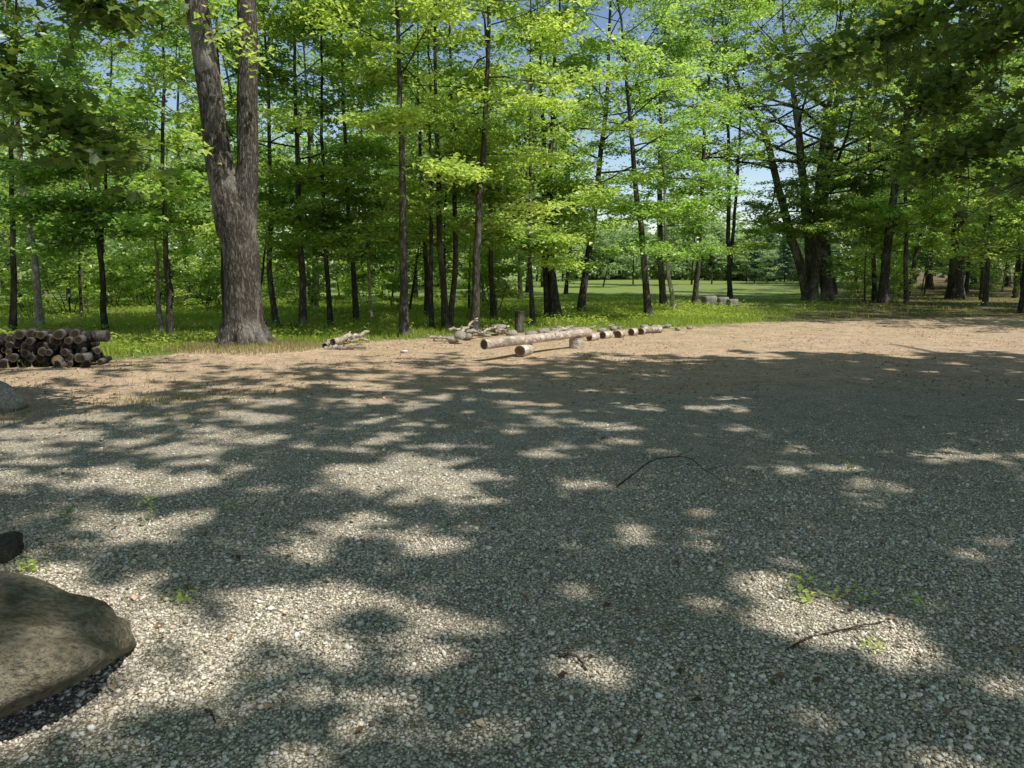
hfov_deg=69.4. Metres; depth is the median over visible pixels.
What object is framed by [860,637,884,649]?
weed
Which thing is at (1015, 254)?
sapling tree
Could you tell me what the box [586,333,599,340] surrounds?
log round
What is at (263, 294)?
forest shrub
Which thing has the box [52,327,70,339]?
firewood log
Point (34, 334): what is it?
firewood log
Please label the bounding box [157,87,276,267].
forest tree
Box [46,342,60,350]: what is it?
firewood log
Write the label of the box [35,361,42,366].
firewood log
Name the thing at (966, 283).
forest tree
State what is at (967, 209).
forest tree
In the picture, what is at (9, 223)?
forest tree
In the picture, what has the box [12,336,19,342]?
firewood log
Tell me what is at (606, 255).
forest tree
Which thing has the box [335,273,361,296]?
forest shrub
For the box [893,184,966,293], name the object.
sapling tree
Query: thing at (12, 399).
rock
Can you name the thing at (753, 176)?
sky
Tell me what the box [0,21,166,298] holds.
forest tree
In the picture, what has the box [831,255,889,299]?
forest shrub
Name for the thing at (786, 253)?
pine tree
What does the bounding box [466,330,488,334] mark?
broken branch
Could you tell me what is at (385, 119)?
maple tree
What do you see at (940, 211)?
maple tree
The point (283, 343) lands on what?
dry grass
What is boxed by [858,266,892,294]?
forest shrub
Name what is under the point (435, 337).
broken branch
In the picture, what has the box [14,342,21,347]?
firewood log
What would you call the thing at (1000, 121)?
maple tree
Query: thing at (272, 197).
leaning tree
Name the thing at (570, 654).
fallen branch
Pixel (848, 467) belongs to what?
weed
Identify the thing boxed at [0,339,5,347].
firewood log
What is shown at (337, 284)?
sapling tree
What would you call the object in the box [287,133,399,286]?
sapling tree
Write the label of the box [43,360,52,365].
firewood log
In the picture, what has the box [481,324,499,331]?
broken branch
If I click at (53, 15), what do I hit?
forest tree
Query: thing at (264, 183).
maple tree
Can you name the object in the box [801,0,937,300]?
maple tree
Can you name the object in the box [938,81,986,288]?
maple tree
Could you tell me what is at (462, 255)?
sapling tree
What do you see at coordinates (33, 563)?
weed
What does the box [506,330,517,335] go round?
rubble stone
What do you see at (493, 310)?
maple tree
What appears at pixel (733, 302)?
stone block
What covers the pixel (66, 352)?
firewood log
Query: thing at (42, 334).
firewood log
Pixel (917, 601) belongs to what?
weed
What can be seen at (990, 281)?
forest shrub
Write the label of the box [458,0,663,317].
maple tree
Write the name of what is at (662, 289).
maple tree
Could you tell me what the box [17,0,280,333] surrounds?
maple tree
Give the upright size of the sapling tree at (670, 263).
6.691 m
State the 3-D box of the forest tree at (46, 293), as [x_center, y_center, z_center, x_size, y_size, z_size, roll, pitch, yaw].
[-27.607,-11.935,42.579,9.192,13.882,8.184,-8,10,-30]
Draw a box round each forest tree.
[0,0,109,306]
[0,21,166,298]
[0,49,139,298]
[0,116,29,292]
[1,58,111,294]
[85,43,201,294]
[90,0,263,300]
[140,0,328,257]
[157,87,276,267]
[199,89,307,293]
[201,0,395,307]
[221,4,416,293]
[258,94,341,297]
[336,29,504,297]
[350,27,475,271]
[366,100,470,286]
[448,27,591,298]
[496,56,593,291]
[509,0,726,311]
[520,69,662,293]
[807,71,986,256]
[830,81,982,264]
[846,80,999,295]
[866,123,937,265]
[871,132,951,284]
[888,121,980,289]
[897,118,995,263]
[899,42,1022,294]
[899,112,986,288]
[913,0,1023,312]
[917,44,1023,299]
[936,78,1023,297]
[940,118,1021,275]
[958,42,1023,176]
[965,37,1023,160]
[986,103,1011,262]
[998,58,1023,76]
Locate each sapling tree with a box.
[0,97,160,308]
[0,101,159,316]
[0,124,75,278]
[0,189,38,279]
[0,219,43,276]
[91,230,178,289]
[98,192,219,303]
[101,129,220,303]
[147,197,207,296]
[172,178,219,274]
[177,152,336,287]
[195,205,293,285]
[220,156,330,300]
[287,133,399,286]
[304,249,371,298]
[340,218,413,296]
[358,183,465,302]
[365,161,485,309]
[385,82,521,278]
[395,118,537,308]
[435,145,526,301]
[493,134,607,285]
[514,176,587,275]
[573,216,639,286]
[602,193,670,283]
[627,222,695,279]
[655,155,748,284]
[677,198,756,283]
[732,233,764,283]
[750,249,785,283]
[819,200,921,302]
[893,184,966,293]
[893,195,966,291]
[940,182,1023,285]
[965,223,1021,291]
[970,203,1022,281]
[1002,252,1023,261]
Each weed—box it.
[15,556,47,571]
[53,508,82,522]
[138,495,155,523]
[159,587,196,601]
[787,584,816,601]
[789,568,813,582]
[812,579,849,598]
[844,461,861,475]
[852,584,879,600]
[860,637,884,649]
[894,588,931,607]
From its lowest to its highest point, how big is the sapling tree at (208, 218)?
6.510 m
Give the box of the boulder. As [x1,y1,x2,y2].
[0,571,136,717]
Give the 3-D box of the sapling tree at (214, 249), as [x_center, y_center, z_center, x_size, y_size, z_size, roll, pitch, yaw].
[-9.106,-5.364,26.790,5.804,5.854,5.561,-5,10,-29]
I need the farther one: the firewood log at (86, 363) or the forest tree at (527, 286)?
the forest tree at (527, 286)
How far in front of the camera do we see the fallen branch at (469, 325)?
17.53 m
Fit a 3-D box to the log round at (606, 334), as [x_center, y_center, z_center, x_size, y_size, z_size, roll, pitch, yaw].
[2.164,-1.125,17.016,0.179,0.184,0.311,7,11,38]
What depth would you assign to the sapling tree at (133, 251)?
38.16 m
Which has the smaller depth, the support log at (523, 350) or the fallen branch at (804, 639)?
the fallen branch at (804, 639)
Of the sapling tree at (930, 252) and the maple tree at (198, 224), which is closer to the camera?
the maple tree at (198, 224)
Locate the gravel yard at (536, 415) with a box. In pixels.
[0,389,1023,767]
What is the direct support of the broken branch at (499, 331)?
on the rubble stone at (512, 332)
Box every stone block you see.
[701,296,716,305]
[717,297,728,305]
[726,299,738,306]
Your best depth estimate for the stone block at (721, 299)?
31.42 m
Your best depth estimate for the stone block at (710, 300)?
31.41 m
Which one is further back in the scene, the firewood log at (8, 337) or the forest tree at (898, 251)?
the forest tree at (898, 251)
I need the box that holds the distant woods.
[0,60,1022,288]
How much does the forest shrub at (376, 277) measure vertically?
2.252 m
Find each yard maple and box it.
[0,0,205,203]
[737,0,1023,253]
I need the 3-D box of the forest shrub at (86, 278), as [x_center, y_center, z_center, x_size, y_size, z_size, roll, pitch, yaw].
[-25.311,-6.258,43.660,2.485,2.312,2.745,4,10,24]
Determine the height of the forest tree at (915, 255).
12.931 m
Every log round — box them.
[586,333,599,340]
[599,331,612,338]
[614,330,625,337]
[628,328,637,335]
[638,328,646,334]
[642,326,661,332]
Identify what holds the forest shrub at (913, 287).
on the grass ground at (776, 289)
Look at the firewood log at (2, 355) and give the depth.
12.35 m
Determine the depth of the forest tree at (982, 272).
37.74 m
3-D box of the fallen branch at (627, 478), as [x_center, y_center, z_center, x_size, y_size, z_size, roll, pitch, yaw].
[1.168,0.652,5.684,0.939,0.126,0.646,-3,9,-19]
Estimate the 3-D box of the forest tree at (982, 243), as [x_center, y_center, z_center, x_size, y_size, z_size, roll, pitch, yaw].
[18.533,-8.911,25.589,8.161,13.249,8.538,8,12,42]
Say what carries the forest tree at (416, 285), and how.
on the grass ground at (776, 289)
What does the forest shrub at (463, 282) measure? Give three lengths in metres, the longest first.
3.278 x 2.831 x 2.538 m
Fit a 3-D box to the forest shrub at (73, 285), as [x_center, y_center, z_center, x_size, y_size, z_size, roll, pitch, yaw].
[-15.723,-3.507,25.927,3.142,2.506,2.846,-5,10,-27]
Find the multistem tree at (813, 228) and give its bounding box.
[624,0,1021,300]
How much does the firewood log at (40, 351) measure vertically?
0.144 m
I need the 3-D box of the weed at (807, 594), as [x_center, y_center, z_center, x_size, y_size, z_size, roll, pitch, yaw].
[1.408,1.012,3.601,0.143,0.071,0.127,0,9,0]
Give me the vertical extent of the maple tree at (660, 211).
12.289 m
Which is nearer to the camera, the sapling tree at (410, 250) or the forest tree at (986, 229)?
the sapling tree at (410, 250)
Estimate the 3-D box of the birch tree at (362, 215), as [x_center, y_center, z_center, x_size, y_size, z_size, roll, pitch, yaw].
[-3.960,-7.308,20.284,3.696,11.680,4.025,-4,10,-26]
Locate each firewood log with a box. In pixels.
[0,333,6,338]
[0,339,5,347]
[0,352,5,359]
[0,358,16,367]
[4,333,13,341]
[5,341,16,348]
[5,348,18,353]
[8,351,19,362]
[12,330,110,342]
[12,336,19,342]
[14,328,29,338]
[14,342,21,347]
[20,342,36,349]
[21,349,37,357]
[23,360,30,365]
[25,328,38,337]
[25,337,39,344]
[26,354,36,361]
[32,329,43,337]
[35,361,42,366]
[36,329,53,338]
[36,341,46,348]
[36,354,52,362]
[37,347,46,355]
[43,334,51,342]
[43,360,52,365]
[44,349,60,355]
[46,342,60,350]
[51,354,64,364]
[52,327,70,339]
[52,338,64,345]
[53,360,78,367]
[60,341,72,348]
[60,348,75,355]
[64,336,74,344]
[64,353,73,361]
[67,359,77,366]
[70,327,82,337]
[73,342,99,348]
[74,335,86,343]
[74,352,81,361]
[76,346,89,353]
[80,352,103,362]
[82,359,91,367]
[89,346,100,353]
[97,356,111,363]
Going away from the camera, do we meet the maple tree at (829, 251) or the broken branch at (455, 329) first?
the broken branch at (455, 329)
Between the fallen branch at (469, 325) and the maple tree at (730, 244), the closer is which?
the fallen branch at (469, 325)
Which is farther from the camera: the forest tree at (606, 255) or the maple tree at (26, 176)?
the forest tree at (606, 255)
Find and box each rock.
[0,381,27,412]
[0,531,23,563]
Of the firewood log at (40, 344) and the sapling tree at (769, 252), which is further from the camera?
the sapling tree at (769, 252)
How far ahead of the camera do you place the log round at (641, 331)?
17.98 m
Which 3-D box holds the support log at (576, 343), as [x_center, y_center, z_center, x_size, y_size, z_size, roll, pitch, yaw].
[1.305,-0.827,15.000,0.306,0.246,0.315,0,9,0]
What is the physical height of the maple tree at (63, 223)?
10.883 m
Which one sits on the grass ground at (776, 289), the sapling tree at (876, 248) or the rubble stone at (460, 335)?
the sapling tree at (876, 248)
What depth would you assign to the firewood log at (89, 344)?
12.45 m
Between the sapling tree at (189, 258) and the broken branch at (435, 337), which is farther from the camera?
the sapling tree at (189, 258)
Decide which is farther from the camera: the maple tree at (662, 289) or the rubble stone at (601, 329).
the maple tree at (662, 289)
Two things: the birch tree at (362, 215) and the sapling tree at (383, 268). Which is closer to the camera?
the birch tree at (362, 215)
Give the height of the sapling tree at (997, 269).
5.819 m
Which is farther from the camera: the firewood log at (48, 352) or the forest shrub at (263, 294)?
the forest shrub at (263, 294)
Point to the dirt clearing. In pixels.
(827, 375)
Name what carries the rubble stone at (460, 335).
on the rubble stone at (450, 340)
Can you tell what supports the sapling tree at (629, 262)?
on the grass ground at (776, 289)
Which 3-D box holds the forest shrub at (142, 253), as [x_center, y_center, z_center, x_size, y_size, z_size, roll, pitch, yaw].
[-14.848,-4.373,30.811,3.382,2.704,2.921,1,10,-3]
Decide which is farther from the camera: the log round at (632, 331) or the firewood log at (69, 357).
the log round at (632, 331)
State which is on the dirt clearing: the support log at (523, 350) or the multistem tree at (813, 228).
the support log at (523, 350)
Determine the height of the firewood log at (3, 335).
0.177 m
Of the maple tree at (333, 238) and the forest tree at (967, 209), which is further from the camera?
the forest tree at (967, 209)
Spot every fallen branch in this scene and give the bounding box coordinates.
[204,708,215,723]
[322,338,331,346]
[324,344,365,349]
[330,330,369,345]
[337,337,369,344]
[461,317,477,330]
[556,652,587,669]
[616,449,734,486]
[786,621,884,650]
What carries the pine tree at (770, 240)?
on the grass ground at (776, 289)
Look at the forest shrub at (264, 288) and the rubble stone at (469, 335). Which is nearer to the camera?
the rubble stone at (469, 335)
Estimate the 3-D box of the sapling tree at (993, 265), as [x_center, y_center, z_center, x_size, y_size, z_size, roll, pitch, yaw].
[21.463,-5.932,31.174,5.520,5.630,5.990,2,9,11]
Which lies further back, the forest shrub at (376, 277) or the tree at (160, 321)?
the forest shrub at (376, 277)
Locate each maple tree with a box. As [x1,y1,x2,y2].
[0,0,133,330]
[0,0,227,331]
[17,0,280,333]
[54,0,332,317]
[160,0,397,325]
[218,0,437,321]
[222,0,420,326]
[289,0,499,336]
[304,0,543,328]
[316,0,507,317]
[328,0,632,330]
[390,0,591,318]
[438,0,634,324]
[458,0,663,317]
[524,0,760,316]
[577,0,747,305]
[578,9,748,310]
[623,0,795,304]
[648,0,802,298]
[777,36,888,294]
[794,0,1014,303]
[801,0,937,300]
[848,0,993,302]
[876,0,1023,298]
[924,3,1023,305]
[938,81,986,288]
[979,48,1023,285]
[1001,76,1020,285]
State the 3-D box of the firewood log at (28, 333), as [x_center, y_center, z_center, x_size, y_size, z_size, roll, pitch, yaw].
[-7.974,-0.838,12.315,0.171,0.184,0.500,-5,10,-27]
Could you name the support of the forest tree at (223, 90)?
on the grass ground at (776, 289)
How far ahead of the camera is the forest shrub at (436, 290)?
40.33 m
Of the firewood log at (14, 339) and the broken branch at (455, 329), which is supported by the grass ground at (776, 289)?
the broken branch at (455, 329)
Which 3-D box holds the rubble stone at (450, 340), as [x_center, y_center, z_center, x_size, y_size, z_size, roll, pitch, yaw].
[-1.255,-0.928,15.960,0.262,0.108,0.202,7,11,36]
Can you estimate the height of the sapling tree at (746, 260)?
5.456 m
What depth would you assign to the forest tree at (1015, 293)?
39.62 m
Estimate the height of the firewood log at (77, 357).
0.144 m
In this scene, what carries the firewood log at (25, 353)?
on the firewood log at (32, 358)
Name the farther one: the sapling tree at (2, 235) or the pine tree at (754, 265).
the pine tree at (754, 265)
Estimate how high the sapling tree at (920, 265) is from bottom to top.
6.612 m
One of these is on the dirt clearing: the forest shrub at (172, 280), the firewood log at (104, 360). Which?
the firewood log at (104, 360)
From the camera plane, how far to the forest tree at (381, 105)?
34.26 m
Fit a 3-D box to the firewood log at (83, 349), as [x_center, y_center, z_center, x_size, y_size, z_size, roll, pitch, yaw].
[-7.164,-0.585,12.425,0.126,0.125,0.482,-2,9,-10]
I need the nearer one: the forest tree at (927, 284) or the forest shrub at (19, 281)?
the forest shrub at (19, 281)
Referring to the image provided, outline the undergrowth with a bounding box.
[0,294,1017,352]
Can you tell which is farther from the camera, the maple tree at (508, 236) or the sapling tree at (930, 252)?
the sapling tree at (930, 252)
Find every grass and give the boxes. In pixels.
[0,359,329,424]
[163,338,321,354]
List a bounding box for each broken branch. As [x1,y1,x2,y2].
[429,335,458,339]
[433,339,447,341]
[449,326,466,331]
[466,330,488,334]
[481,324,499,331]
[494,329,508,334]
[551,327,568,331]
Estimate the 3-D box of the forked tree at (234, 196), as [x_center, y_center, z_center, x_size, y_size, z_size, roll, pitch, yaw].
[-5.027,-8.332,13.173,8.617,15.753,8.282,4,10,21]
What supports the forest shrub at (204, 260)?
on the grass ground at (776, 289)
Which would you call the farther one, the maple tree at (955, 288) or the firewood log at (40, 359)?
the maple tree at (955, 288)
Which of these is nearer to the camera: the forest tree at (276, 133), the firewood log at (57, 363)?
the firewood log at (57, 363)
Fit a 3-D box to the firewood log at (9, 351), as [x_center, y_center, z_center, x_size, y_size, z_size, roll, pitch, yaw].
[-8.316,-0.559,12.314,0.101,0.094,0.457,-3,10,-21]
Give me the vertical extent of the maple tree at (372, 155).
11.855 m
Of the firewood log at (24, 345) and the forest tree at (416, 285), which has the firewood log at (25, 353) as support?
the firewood log at (24, 345)
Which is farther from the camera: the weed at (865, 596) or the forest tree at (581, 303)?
the forest tree at (581, 303)
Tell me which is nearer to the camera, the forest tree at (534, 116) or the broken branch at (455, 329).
the broken branch at (455, 329)
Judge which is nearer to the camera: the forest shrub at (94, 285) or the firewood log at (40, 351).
the firewood log at (40, 351)
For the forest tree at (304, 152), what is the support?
on the grass ground at (776, 289)
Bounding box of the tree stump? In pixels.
[514,310,524,332]
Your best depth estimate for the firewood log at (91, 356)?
12.21 m
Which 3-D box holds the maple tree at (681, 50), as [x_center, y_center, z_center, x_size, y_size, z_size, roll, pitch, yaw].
[5.327,-7.896,27.199,5.864,10.759,5.058,0,9,0]
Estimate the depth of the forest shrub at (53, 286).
45.23 m
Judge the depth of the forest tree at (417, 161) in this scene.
48.79 m
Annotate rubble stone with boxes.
[448,338,459,342]
[454,331,465,339]
[465,333,473,338]
[491,324,505,328]
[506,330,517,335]
[525,331,535,334]
[597,328,606,331]
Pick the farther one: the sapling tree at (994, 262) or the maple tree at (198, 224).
the sapling tree at (994, 262)
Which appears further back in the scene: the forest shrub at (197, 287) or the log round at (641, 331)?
the forest shrub at (197, 287)
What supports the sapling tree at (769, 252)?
on the grass ground at (776, 289)
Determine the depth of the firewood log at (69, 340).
12.02 m
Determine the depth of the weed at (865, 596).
3.60 m
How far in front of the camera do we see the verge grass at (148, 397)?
9.05 m
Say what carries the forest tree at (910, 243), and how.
on the grass ground at (776, 289)
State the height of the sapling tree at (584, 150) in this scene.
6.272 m
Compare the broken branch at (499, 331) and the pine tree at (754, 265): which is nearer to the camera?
the broken branch at (499, 331)
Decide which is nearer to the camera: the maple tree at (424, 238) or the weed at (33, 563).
the weed at (33, 563)
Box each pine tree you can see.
[743,238,765,282]
[755,230,782,280]
[773,235,797,281]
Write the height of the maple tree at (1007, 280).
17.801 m
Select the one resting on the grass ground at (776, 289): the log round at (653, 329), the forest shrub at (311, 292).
the forest shrub at (311, 292)
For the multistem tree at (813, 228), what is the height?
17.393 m
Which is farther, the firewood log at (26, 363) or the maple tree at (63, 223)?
the maple tree at (63, 223)
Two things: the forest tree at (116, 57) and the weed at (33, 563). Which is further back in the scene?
the forest tree at (116, 57)
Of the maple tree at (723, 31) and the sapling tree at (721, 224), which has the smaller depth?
the maple tree at (723, 31)
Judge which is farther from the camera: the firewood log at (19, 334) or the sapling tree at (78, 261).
the sapling tree at (78, 261)
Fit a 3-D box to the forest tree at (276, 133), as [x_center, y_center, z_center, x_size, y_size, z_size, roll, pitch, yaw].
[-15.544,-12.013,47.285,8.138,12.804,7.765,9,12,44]
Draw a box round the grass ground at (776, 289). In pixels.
[0,269,1023,369]
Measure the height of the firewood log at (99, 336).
0.252 m
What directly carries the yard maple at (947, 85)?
on the gravel yard at (536, 415)
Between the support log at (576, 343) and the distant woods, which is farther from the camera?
the distant woods
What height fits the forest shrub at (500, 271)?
2.764 m
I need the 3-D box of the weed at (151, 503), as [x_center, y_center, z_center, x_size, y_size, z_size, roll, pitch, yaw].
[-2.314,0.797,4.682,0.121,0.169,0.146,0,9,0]
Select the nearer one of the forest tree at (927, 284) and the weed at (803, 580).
the weed at (803, 580)
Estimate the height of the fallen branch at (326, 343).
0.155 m
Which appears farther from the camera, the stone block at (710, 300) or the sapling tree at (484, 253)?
the stone block at (710, 300)
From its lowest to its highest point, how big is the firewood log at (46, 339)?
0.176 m
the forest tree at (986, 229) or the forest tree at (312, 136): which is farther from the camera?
the forest tree at (986, 229)
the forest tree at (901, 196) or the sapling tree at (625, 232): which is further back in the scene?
the sapling tree at (625, 232)
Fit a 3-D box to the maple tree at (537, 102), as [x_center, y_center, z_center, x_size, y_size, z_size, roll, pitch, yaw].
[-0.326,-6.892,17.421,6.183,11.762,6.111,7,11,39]
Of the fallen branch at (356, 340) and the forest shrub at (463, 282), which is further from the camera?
the forest shrub at (463, 282)
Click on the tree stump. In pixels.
(519, 322)
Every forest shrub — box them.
[0,266,51,310]
[8,253,111,313]
[49,268,72,292]
[63,265,99,292]
[76,259,125,292]
[83,257,145,307]
[87,268,124,296]
[108,257,162,300]
[112,246,190,304]
[115,268,150,296]
[139,261,183,297]
[171,261,221,310]
[184,256,220,307]
[190,275,211,294]
[216,254,283,297]
[260,259,294,298]
[265,256,349,313]
[266,269,298,297]
[330,258,394,302]
[334,271,361,295]
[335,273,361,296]
[360,264,387,293]
[373,270,422,307]
[418,260,463,296]
[456,256,496,297]
[458,244,527,310]
[460,259,512,298]
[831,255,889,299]
[855,265,893,294]
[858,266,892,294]
[868,265,920,301]
[889,270,919,292]
[969,269,1004,292]
[970,269,1003,289]
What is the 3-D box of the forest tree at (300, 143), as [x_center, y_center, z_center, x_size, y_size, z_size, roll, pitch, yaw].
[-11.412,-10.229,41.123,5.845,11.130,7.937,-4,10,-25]
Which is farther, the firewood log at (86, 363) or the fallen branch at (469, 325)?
the fallen branch at (469, 325)
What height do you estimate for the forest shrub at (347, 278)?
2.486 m
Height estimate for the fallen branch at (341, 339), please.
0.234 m
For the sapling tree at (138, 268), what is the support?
on the grass ground at (776, 289)
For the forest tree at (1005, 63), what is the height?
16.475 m
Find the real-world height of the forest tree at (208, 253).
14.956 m
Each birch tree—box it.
[0,1,119,325]
[304,0,433,321]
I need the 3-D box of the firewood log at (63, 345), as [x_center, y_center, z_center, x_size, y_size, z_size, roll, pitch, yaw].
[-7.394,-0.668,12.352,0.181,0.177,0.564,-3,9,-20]
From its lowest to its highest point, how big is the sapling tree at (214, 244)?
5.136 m
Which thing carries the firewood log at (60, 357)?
on the firewood log at (57, 363)
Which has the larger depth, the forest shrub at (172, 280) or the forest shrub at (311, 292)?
the forest shrub at (172, 280)
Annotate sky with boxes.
[0,0,1016,269]
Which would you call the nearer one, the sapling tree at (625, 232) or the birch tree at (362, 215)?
the birch tree at (362, 215)
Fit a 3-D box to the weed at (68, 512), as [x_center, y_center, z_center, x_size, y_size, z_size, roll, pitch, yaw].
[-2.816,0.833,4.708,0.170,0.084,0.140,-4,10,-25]
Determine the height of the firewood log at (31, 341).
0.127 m
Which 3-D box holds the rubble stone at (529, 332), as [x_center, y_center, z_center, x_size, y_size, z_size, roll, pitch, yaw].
[0.442,-1.210,17.753,0.267,0.133,0.254,-1,9,-5]
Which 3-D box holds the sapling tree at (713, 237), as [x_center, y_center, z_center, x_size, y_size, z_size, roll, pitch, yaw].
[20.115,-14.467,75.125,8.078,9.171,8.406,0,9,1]
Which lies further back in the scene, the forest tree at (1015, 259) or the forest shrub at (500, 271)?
the forest tree at (1015, 259)
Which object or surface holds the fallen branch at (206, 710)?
on the gravel yard at (536, 415)
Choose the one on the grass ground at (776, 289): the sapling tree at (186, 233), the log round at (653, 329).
the sapling tree at (186, 233)
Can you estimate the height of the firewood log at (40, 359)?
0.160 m
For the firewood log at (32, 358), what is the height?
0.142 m
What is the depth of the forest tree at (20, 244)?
36.45 m
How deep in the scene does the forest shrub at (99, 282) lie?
38.71 m
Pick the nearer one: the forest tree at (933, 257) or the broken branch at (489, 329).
the broken branch at (489, 329)
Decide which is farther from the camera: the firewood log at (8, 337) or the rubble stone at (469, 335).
the rubble stone at (469, 335)
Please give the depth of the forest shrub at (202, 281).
27.22 m
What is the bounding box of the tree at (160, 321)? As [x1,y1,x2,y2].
[110,208,201,330]
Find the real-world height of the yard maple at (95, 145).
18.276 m
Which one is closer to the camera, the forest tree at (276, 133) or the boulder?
the boulder
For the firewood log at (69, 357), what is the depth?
12.08 m
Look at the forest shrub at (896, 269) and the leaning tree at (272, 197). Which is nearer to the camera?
the leaning tree at (272, 197)
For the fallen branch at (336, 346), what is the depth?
14.43 m
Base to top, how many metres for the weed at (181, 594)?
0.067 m
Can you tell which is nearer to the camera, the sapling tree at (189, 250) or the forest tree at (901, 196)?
the sapling tree at (189, 250)
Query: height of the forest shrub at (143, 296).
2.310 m
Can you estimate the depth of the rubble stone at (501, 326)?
18.01 m
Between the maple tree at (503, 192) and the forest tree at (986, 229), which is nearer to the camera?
the maple tree at (503, 192)
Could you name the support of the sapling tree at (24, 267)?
on the grass ground at (776, 289)
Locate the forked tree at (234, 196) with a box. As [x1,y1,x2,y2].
[168,0,526,347]
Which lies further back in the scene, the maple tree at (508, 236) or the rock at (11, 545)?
the maple tree at (508, 236)
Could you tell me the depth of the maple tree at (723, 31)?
30.05 m
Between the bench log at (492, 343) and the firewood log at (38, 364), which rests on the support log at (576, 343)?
the bench log at (492, 343)
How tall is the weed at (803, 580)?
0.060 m
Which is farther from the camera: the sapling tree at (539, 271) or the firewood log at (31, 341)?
the sapling tree at (539, 271)
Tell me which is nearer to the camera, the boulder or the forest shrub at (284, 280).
the boulder
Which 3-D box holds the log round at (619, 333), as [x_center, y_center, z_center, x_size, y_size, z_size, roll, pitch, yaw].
[2.523,-1.169,17.260,0.188,0.182,0.314,5,10,28]
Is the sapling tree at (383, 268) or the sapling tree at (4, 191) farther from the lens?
the sapling tree at (383, 268)
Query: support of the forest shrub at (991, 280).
on the grass ground at (776, 289)
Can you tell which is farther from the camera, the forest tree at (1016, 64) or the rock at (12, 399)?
the forest tree at (1016, 64)
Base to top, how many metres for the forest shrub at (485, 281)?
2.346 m
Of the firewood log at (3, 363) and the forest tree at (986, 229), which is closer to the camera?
the firewood log at (3, 363)
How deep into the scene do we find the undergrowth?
22.48 m
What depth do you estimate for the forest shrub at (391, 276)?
28.96 m
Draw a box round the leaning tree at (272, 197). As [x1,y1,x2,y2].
[179,1,353,323]
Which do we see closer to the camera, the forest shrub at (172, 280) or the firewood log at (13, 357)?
the firewood log at (13, 357)
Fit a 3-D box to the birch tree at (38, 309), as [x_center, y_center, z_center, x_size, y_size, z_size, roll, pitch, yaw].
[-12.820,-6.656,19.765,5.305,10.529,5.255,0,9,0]
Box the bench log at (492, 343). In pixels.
[480,328,591,349]
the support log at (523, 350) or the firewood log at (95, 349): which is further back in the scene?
the support log at (523, 350)
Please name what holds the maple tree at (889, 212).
on the grass ground at (776, 289)
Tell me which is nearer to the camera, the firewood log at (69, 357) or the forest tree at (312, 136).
the firewood log at (69, 357)
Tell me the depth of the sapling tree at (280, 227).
36.41 m
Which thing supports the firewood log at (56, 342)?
on the firewood log at (63, 345)
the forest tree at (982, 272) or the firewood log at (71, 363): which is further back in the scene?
the forest tree at (982, 272)
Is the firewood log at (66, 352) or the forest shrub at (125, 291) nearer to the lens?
the firewood log at (66, 352)
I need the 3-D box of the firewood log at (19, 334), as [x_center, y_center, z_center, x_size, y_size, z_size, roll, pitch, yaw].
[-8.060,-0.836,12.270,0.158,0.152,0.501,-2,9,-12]
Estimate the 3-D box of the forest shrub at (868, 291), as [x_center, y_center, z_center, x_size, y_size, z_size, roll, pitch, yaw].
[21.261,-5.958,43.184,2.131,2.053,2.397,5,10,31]
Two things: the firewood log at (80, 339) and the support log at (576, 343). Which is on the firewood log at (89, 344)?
the firewood log at (80, 339)
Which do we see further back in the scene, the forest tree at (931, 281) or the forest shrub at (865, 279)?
the forest tree at (931, 281)
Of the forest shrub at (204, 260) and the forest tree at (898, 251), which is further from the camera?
the forest tree at (898, 251)
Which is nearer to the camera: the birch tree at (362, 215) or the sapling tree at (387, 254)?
the birch tree at (362, 215)
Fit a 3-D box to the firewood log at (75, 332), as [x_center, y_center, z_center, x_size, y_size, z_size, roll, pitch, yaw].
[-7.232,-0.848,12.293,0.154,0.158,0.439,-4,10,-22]
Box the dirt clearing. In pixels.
[0,317,1023,421]
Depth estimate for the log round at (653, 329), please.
18.46 m
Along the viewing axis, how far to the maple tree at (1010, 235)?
30.78 m
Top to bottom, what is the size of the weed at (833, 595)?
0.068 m
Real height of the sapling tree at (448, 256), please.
7.522 m
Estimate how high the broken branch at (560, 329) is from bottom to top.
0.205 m
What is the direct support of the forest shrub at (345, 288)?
on the grass ground at (776, 289)
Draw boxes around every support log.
[514,344,533,356]
[569,337,583,348]
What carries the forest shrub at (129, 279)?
on the grass ground at (776, 289)
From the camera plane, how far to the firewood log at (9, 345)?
12.16 m

